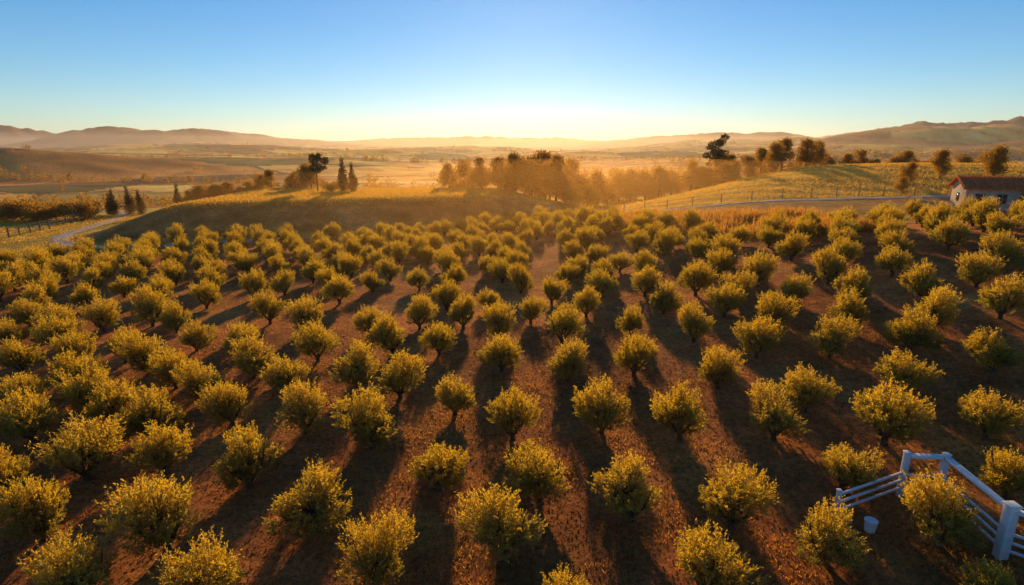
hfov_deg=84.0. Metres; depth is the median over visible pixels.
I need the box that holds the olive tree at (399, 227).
[392,222,405,233]
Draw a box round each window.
[975,194,984,202]
[997,195,1007,203]
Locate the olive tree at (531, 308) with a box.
[519,294,549,322]
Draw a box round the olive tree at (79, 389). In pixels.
[50,360,114,415]
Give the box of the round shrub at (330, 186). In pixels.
[320,179,337,191]
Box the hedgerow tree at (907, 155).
[890,148,915,162]
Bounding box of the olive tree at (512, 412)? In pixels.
[485,382,543,441]
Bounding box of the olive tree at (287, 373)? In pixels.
[259,352,312,391]
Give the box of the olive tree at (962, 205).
[950,194,977,222]
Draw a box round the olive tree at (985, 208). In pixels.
[969,195,1004,232]
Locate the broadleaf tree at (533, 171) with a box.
[513,158,545,194]
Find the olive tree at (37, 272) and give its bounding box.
[24,262,60,285]
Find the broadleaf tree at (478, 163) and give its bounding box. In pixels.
[469,156,491,187]
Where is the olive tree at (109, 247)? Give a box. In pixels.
[99,239,126,257]
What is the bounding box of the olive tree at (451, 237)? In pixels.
[446,229,463,245]
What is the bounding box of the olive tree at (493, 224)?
[485,215,503,231]
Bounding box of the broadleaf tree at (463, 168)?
[447,158,477,187]
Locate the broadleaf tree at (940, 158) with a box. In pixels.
[929,148,953,177]
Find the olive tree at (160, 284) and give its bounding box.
[146,276,173,304]
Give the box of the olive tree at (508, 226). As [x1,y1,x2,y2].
[496,220,515,232]
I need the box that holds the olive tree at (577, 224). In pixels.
[570,216,579,231]
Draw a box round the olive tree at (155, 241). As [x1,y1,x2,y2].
[147,235,160,251]
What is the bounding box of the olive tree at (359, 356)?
[327,339,379,388]
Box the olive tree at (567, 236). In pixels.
[556,227,575,243]
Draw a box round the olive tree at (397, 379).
[374,347,427,398]
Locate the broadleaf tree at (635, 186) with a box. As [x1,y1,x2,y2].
[625,179,647,201]
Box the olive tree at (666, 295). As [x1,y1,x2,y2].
[649,280,684,313]
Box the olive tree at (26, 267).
[11,259,36,282]
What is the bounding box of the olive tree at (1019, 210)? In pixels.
[1016,201,1023,224]
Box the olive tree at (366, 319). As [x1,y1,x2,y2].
[352,304,382,333]
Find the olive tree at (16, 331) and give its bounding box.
[0,314,30,347]
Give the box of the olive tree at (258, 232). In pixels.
[250,226,266,242]
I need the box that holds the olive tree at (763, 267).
[741,246,778,286]
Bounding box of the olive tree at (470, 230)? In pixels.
[464,222,480,240]
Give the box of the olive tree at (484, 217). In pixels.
[478,211,492,225]
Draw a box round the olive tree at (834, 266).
[811,244,848,283]
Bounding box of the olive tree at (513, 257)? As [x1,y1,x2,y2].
[504,249,531,270]
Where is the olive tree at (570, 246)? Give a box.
[562,239,584,259]
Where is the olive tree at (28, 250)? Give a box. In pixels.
[20,246,52,269]
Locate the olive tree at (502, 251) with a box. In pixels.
[494,245,513,263]
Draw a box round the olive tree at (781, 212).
[769,209,786,222]
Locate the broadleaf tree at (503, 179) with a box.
[491,166,514,191]
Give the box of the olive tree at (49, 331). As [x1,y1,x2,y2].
[28,313,86,345]
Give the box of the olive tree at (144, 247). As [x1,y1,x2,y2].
[128,242,154,259]
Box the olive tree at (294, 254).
[291,243,310,262]
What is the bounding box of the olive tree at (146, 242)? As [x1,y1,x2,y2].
[130,238,161,258]
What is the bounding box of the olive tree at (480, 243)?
[467,234,487,255]
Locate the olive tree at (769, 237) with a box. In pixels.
[755,224,785,247]
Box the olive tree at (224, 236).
[222,225,233,240]
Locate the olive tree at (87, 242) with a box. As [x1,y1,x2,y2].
[72,235,96,251]
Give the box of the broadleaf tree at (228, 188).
[219,181,239,195]
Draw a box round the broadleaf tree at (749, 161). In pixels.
[739,154,761,177]
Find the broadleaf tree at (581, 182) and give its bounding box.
[572,173,600,205]
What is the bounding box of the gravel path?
[50,211,252,247]
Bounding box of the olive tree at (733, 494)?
[698,454,781,530]
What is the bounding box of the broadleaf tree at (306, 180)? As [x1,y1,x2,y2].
[297,164,322,188]
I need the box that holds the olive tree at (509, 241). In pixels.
[499,231,519,250]
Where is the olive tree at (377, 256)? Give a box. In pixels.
[366,248,388,269]
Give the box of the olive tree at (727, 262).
[705,246,738,277]
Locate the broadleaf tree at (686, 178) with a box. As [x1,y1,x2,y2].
[679,159,699,190]
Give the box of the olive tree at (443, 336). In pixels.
[418,320,457,355]
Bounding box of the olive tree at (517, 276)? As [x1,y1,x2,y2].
[506,261,534,293]
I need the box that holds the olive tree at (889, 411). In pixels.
[849,371,935,445]
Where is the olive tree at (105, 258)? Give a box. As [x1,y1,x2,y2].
[90,252,119,271]
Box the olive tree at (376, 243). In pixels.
[366,234,385,251]
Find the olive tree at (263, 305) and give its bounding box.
[247,288,286,323]
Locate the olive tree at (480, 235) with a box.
[473,230,487,240]
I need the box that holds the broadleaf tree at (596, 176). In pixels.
[582,170,609,204]
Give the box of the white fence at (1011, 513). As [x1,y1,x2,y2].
[833,450,1023,559]
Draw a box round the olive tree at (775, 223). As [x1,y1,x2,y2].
[755,213,788,235]
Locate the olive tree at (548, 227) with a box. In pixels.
[543,219,555,234]
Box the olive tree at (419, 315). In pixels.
[404,291,439,328]
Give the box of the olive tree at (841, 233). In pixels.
[827,224,864,246]
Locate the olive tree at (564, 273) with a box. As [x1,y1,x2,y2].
[553,262,580,287]
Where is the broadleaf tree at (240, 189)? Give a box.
[231,185,243,193]
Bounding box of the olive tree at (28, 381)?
[0,368,51,405]
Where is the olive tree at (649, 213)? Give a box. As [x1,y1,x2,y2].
[635,208,654,221]
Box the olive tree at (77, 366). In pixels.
[44,346,106,390]
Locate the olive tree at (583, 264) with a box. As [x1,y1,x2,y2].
[564,253,589,277]
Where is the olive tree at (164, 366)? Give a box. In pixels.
[144,345,200,388]
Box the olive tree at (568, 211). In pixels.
[560,208,575,220]
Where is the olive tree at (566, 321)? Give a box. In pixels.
[545,297,586,344]
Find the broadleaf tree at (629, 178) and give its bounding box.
[616,167,639,201]
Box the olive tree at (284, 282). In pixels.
[267,268,295,295]
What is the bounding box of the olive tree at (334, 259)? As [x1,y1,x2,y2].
[327,250,354,267]
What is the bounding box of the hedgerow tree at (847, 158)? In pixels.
[838,151,855,163]
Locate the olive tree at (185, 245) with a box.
[164,236,191,256]
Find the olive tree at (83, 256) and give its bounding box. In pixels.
[67,249,91,265]
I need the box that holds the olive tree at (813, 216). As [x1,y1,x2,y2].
[797,206,821,225]
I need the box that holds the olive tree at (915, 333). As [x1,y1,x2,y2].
[882,303,946,352]
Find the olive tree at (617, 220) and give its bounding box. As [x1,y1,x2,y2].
[608,208,626,230]
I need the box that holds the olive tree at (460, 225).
[454,218,466,231]
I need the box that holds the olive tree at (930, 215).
[922,205,951,229]
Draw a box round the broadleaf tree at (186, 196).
[181,189,194,202]
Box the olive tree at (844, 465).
[818,441,886,491]
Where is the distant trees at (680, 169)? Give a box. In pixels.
[0,125,1023,209]
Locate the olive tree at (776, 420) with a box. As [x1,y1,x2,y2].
[745,376,812,443]
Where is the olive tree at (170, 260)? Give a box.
[161,256,184,270]
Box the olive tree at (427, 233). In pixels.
[420,230,433,245]
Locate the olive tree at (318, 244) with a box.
[313,235,331,253]
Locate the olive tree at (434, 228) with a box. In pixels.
[427,220,441,235]
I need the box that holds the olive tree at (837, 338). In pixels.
[804,312,862,357]
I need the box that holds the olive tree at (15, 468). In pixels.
[0,444,33,496]
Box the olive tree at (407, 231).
[402,226,412,236]
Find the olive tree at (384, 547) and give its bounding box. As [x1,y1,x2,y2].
[335,503,418,584]
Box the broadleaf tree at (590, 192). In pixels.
[578,184,601,206]
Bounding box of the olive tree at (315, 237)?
[310,229,329,243]
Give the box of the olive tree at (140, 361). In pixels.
[109,329,175,375]
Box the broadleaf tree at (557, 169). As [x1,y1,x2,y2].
[535,151,569,200]
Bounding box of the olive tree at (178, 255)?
[159,246,188,264]
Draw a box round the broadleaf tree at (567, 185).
[556,173,579,206]
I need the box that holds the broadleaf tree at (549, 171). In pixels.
[537,163,562,198]
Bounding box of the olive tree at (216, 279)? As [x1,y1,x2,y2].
[198,262,227,289]
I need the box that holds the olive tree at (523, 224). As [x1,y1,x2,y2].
[516,217,531,234]
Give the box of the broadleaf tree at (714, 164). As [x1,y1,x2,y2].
[711,159,733,183]
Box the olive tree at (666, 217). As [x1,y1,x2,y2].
[655,210,678,226]
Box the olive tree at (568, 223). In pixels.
[555,214,575,233]
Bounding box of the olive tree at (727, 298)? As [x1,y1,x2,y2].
[703,279,748,317]
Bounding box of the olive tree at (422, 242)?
[406,234,429,258]
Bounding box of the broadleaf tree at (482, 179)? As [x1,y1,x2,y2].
[470,165,493,189]
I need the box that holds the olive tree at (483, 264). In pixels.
[478,254,496,275]
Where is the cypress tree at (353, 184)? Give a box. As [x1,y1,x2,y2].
[347,163,358,191]
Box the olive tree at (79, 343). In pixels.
[42,326,98,363]
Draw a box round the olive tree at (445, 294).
[430,277,461,310]
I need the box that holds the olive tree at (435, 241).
[425,232,444,250]
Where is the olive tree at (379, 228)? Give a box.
[375,221,388,236]
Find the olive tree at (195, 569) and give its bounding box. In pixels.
[146,521,246,584]
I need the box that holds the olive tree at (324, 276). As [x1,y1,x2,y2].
[314,263,337,289]
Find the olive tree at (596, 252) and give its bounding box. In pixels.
[584,243,611,264]
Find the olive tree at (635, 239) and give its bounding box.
[624,228,650,251]
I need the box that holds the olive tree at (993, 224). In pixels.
[982,208,1023,237]
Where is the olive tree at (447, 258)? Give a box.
[436,250,460,271]
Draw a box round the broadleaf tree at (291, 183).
[283,170,308,187]
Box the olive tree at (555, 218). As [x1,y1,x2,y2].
[549,209,566,225]
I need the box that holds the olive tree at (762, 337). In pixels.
[730,314,787,358]
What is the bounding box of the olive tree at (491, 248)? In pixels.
[484,237,502,256]
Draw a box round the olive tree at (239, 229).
[226,220,248,242]
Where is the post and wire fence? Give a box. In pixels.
[604,185,916,211]
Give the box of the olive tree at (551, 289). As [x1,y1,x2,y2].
[541,274,567,303]
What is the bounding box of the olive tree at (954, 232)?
[928,214,974,250]
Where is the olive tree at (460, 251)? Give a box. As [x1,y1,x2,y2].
[449,241,469,260]
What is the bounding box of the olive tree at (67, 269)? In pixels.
[46,256,78,282]
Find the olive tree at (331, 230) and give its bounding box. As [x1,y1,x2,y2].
[323,221,341,238]
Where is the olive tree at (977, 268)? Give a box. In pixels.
[953,247,1008,287]
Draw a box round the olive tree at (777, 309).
[753,290,803,325]
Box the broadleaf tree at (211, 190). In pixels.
[201,182,220,197]
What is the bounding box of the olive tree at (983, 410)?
[955,385,1023,438]
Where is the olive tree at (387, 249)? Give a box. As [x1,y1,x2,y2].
[379,241,392,257]
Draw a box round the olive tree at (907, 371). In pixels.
[872,346,946,394]
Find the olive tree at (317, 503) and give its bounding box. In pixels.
[262,456,353,542]
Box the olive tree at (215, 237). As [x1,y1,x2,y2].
[202,231,221,245]
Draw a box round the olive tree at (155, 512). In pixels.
[91,470,202,557]
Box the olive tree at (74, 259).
[66,253,84,275]
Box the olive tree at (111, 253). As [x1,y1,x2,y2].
[99,248,121,263]
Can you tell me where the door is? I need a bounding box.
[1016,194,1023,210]
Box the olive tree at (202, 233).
[197,229,211,238]
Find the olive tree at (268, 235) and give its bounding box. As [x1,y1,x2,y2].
[256,229,276,247]
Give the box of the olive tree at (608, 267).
[591,256,614,276]
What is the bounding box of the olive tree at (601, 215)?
[594,208,609,221]
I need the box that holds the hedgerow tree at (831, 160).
[820,155,836,164]
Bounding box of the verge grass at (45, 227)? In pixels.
[0,215,141,261]
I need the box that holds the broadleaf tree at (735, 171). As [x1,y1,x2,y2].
[713,157,741,183]
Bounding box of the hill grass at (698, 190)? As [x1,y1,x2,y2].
[581,162,1023,211]
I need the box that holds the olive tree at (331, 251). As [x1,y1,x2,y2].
[320,240,344,262]
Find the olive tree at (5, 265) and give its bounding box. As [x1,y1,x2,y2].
[0,260,13,270]
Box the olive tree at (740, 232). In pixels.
[727,225,752,242]
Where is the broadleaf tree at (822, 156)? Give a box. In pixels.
[805,140,829,165]
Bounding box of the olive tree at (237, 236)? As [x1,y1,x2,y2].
[225,229,247,247]
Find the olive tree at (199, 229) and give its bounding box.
[194,225,209,236]
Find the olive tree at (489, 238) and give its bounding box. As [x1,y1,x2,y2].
[484,232,499,246]
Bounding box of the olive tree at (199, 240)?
[192,234,214,250]
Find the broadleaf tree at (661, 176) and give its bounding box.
[646,166,674,197]
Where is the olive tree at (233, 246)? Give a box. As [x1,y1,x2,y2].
[223,239,247,257]
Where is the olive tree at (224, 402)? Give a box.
[194,379,252,425]
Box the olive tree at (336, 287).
[320,273,354,303]
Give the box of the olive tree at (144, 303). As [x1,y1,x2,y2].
[127,282,167,326]
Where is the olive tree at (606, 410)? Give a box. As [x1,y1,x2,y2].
[570,373,631,435]
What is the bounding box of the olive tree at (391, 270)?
[374,257,404,280]
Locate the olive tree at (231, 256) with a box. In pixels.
[226,247,247,262]
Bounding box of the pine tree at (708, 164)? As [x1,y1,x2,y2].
[706,150,729,166]
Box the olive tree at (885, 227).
[873,214,906,239]
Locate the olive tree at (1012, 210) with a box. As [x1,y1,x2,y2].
[1005,199,1023,223]
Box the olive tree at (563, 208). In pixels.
[559,203,569,212]
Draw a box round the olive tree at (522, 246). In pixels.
[512,239,531,255]
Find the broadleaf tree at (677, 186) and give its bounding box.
[671,172,683,193]
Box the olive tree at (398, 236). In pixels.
[389,229,408,244]
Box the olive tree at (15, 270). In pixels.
[2,261,26,290]
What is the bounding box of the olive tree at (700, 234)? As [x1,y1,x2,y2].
[687,227,713,248]
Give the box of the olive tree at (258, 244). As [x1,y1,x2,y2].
[254,238,273,253]
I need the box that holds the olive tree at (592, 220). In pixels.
[580,214,599,230]
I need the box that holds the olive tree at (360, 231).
[354,225,370,238]
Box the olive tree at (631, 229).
[620,222,639,236]
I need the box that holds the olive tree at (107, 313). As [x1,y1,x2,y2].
[75,293,122,332]
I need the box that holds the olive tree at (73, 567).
[15,523,122,584]
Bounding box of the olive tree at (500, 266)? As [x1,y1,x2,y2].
[486,256,513,282]
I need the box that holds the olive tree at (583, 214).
[574,204,591,226]
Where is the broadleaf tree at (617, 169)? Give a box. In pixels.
[606,167,638,196]
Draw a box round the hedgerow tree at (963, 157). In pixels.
[953,152,979,162]
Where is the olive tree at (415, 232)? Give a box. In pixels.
[409,225,427,237]
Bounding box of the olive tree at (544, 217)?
[534,211,551,225]
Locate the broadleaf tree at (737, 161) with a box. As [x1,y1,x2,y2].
[714,152,743,181]
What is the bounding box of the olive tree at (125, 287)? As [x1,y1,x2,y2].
[107,274,137,297]
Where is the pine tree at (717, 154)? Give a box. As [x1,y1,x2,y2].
[702,133,735,184]
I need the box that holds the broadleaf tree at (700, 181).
[690,170,707,188]
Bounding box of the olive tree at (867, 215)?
[864,204,882,219]
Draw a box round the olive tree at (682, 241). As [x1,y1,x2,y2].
[664,226,685,244]
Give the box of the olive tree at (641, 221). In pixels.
[630,213,652,229]
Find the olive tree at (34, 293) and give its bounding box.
[17,283,51,309]
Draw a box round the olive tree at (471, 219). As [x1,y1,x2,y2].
[465,216,478,230]
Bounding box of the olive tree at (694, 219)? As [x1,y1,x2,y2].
[681,207,703,228]
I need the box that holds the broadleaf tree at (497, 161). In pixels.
[485,155,513,189]
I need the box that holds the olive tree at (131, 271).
[117,257,147,284]
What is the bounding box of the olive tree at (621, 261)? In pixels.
[608,250,633,272]
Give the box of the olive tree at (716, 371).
[697,343,747,389]
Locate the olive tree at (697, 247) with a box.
[684,237,709,260]
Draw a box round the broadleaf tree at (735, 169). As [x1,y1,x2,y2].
[716,153,739,183]
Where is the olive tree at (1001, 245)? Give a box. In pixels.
[978,227,1023,268]
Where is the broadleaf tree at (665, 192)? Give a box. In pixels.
[654,168,671,196]
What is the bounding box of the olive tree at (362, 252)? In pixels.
[359,243,374,264]
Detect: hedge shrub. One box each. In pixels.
[0,196,39,221]
[0,205,26,221]
[20,202,58,221]
[22,202,59,219]
[41,199,62,204]
[47,198,81,219]
[59,200,101,219]
[74,198,102,217]
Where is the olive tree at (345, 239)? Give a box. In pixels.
[339,231,361,252]
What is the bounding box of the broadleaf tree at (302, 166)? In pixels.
[293,162,318,186]
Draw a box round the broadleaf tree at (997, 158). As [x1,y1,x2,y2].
[976,143,1011,176]
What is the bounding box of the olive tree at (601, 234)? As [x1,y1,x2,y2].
[584,225,605,240]
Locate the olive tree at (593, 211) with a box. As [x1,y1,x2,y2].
[587,205,600,216]
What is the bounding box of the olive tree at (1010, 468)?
[977,445,1023,498]
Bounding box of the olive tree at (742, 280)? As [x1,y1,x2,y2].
[717,268,759,299]
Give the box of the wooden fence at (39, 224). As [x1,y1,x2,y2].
[0,212,88,240]
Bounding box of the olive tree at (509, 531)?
[453,482,547,565]
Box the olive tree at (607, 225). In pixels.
[594,214,616,235]
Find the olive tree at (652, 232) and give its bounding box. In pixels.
[643,220,664,242]
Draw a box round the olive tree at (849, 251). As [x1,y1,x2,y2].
[827,233,863,264]
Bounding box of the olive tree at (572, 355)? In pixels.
[546,337,588,382]
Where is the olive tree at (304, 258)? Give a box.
[295,245,320,266]
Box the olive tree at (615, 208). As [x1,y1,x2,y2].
[607,203,618,217]
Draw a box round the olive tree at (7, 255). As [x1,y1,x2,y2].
[0,247,20,265]
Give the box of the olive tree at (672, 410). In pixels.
[649,379,708,440]
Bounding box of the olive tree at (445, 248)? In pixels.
[431,245,456,267]
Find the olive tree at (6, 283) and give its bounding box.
[0,268,17,301]
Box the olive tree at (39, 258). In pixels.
[20,246,51,269]
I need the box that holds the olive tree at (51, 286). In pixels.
[25,273,59,303]
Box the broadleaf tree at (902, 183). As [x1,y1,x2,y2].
[892,176,909,195]
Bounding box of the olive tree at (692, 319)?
[676,297,716,342]
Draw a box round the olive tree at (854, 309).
[828,286,871,327]
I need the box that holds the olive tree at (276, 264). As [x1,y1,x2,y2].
[267,252,291,276]
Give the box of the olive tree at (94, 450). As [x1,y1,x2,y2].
[24,408,126,481]
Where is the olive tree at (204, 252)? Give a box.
[189,244,212,262]
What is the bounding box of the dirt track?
[549,195,950,210]
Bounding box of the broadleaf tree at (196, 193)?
[188,184,207,200]
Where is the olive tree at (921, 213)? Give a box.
[913,204,933,226]
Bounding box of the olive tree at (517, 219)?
[511,211,528,228]
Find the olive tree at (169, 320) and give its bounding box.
[159,296,192,332]
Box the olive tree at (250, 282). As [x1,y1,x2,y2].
[237,264,267,297]
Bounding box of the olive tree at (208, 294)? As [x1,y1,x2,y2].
[186,277,222,308]
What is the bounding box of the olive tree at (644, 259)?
[632,247,658,276]
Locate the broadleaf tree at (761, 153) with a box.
[750,145,768,175]
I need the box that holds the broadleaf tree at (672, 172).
[668,168,679,194]
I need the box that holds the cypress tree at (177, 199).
[171,183,181,203]
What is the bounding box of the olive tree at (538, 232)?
[529,221,543,239]
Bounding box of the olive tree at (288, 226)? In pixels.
[276,223,297,236]
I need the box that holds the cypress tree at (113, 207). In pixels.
[106,188,120,215]
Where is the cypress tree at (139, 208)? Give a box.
[134,189,147,214]
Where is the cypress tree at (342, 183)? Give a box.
[335,156,349,191]
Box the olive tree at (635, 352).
[612,329,658,376]
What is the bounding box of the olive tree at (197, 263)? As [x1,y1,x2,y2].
[189,252,214,270]
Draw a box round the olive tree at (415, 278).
[405,265,429,289]
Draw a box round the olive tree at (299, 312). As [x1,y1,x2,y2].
[284,293,324,329]
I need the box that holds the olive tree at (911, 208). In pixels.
[902,197,928,223]
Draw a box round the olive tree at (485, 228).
[477,220,490,234]
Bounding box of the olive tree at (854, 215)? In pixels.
[826,204,859,220]
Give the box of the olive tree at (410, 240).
[401,233,418,252]
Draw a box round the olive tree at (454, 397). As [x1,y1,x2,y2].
[433,370,476,415]
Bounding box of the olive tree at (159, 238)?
[140,231,165,247]
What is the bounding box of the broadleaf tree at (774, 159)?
[762,141,786,172]
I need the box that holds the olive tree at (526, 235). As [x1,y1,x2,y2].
[514,227,533,244]
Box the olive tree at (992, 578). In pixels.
[956,554,1017,584]
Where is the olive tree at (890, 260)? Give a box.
[873,242,913,276]
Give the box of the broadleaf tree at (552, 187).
[533,170,560,200]
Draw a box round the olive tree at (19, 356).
[0,336,46,374]
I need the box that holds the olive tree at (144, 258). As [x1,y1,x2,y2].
[122,245,155,275]
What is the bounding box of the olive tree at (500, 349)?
[477,332,524,371]
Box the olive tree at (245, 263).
[232,251,258,274]
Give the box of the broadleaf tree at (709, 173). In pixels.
[702,166,714,186]
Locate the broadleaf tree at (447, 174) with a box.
[437,161,456,187]
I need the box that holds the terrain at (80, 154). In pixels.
[0,116,1023,584]
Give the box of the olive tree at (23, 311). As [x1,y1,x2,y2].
[6,297,42,326]
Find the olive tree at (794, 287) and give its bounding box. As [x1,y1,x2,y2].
[779,270,814,302]
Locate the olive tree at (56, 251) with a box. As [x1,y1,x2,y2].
[42,241,68,261]
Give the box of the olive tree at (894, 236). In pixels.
[878,228,917,254]
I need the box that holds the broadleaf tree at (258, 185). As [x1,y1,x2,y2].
[255,174,267,188]
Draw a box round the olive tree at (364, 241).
[360,229,377,246]
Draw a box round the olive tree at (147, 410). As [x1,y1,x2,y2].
[107,384,185,440]
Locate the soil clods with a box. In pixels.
[0,319,1023,584]
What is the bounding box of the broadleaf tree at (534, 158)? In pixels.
[522,155,542,195]
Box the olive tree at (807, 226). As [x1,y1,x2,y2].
[794,214,818,240]
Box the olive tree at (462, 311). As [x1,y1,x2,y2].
[448,289,476,328]
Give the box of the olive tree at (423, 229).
[413,221,427,232]
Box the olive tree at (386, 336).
[365,309,406,355]
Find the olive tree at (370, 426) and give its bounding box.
[329,376,397,449]
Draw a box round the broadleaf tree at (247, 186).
[242,181,255,190]
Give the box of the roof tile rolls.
[958,175,1023,188]
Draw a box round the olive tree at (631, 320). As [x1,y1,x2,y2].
[614,303,644,332]
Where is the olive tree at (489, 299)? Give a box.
[475,287,500,309]
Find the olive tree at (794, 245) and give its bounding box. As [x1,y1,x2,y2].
[774,227,811,260]
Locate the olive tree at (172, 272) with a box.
[155,260,190,285]
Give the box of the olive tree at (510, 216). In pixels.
[504,209,517,224]
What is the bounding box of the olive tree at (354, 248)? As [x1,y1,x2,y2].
[344,236,362,256]
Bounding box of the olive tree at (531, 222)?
[527,217,541,228]
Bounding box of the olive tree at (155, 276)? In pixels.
[147,271,175,289]
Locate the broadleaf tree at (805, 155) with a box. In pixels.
[794,138,821,166]
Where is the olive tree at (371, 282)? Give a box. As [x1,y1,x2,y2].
[358,271,384,292]
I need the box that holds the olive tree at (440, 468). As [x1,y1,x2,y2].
[407,440,469,490]
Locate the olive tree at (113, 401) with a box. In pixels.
[82,376,139,424]
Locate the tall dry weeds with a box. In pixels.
[547,205,876,237]
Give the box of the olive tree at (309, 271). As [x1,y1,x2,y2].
[299,256,325,282]
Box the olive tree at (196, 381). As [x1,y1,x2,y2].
[169,357,229,402]
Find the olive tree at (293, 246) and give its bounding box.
[288,236,306,252]
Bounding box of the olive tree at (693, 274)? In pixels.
[677,259,718,295]
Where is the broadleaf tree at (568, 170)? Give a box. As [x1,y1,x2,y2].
[559,165,579,202]
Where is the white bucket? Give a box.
[864,516,878,533]
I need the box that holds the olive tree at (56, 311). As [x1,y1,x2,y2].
[27,298,76,328]
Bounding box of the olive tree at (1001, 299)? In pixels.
[974,269,1023,319]
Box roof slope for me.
[947,176,1023,190]
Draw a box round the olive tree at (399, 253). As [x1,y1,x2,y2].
[389,240,409,263]
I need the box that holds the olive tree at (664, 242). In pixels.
[649,224,681,256]
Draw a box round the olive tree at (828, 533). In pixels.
[793,494,871,570]
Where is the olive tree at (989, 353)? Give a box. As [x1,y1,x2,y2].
[960,326,1023,373]
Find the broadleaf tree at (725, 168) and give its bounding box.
[711,160,735,183]
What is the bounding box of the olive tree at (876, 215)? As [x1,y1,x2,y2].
[868,200,902,223]
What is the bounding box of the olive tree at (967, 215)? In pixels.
[953,200,984,225]
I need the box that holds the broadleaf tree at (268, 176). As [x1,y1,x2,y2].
[258,169,279,187]
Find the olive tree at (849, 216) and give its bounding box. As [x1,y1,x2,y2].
[832,206,862,230]
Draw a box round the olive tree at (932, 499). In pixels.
[898,463,989,551]
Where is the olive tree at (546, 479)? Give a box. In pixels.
[500,438,570,503]
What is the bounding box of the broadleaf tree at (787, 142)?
[765,136,799,170]
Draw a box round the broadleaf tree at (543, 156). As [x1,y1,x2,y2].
[532,148,553,198]
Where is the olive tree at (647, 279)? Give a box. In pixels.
[630,264,662,296]
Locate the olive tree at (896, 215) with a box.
[873,205,907,232]
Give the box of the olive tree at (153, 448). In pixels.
[122,415,195,474]
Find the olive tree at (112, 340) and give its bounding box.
[105,325,143,362]
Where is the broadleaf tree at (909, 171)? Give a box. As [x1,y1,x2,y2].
[897,161,919,183]
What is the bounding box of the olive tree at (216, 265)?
[194,257,227,281]
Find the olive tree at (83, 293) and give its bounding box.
[68,279,101,310]
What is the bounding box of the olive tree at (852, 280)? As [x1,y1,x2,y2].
[830,264,874,301]
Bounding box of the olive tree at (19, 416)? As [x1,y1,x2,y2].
[0,384,66,444]
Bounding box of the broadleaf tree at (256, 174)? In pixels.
[251,173,272,187]
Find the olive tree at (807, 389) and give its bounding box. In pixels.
[777,362,841,412]
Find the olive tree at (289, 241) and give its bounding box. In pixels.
[282,231,303,247]
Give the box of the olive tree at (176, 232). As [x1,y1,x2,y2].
[165,222,188,242]
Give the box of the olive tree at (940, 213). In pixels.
[921,201,953,237]
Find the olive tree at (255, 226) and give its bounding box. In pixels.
[246,223,269,234]
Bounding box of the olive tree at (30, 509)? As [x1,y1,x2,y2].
[0,472,71,541]
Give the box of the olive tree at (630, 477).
[587,448,662,522]
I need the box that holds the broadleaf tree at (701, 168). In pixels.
[692,166,707,187]
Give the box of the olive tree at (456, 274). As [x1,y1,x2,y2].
[438,260,466,289]
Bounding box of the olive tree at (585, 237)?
[573,224,598,251]
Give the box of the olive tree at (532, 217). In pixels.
[527,210,540,220]
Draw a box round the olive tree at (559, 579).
[540,560,591,584]
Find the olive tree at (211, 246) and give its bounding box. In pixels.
[195,238,219,257]
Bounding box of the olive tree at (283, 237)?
[277,228,294,244]
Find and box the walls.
[950,185,1023,211]
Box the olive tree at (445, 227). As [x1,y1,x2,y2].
[440,219,455,234]
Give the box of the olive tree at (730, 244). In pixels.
[710,232,741,258]
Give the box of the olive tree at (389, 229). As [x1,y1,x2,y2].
[381,224,399,242]
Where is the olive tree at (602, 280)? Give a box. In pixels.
[583,267,619,295]
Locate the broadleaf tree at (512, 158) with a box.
[498,151,529,190]
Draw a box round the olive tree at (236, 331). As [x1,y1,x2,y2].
[221,319,259,352]
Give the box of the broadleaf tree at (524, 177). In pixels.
[510,165,535,195]
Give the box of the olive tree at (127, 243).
[106,236,131,256]
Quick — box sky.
[0,0,1023,140]
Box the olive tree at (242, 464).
[209,420,284,491]
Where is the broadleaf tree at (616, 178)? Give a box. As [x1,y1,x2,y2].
[609,171,631,201]
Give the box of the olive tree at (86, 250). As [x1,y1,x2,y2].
[68,241,97,260]
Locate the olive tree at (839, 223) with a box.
[827,212,860,235]
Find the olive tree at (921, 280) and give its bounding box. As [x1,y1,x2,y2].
[897,258,943,301]
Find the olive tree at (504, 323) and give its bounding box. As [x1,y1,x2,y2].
[480,297,516,337]
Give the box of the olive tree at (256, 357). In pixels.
[227,332,277,378]
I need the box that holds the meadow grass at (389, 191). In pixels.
[160,187,517,209]
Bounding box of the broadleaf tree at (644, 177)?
[636,168,659,199]
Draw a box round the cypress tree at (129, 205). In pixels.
[121,186,135,213]
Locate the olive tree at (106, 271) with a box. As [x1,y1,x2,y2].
[83,258,116,280]
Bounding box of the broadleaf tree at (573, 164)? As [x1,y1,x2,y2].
[563,156,586,203]
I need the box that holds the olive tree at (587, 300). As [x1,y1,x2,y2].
[572,283,601,317]
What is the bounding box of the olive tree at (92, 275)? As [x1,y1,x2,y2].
[79,266,105,289]
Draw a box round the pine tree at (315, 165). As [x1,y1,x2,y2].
[307,153,328,190]
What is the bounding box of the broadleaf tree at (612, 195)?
[602,182,619,204]
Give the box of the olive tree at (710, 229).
[696,218,720,240]
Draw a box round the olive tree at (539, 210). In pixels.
[533,204,549,223]
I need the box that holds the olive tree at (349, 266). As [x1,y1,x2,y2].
[336,251,363,277]
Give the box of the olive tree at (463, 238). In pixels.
[455,232,470,249]
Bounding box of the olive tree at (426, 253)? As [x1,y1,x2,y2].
[416,245,436,263]
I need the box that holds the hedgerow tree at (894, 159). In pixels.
[886,156,900,162]
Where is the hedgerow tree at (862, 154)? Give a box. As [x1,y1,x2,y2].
[851,149,880,163]
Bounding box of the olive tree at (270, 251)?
[260,242,286,269]
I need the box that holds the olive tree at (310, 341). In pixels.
[290,319,340,361]
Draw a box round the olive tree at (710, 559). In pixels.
[674,517,771,584]

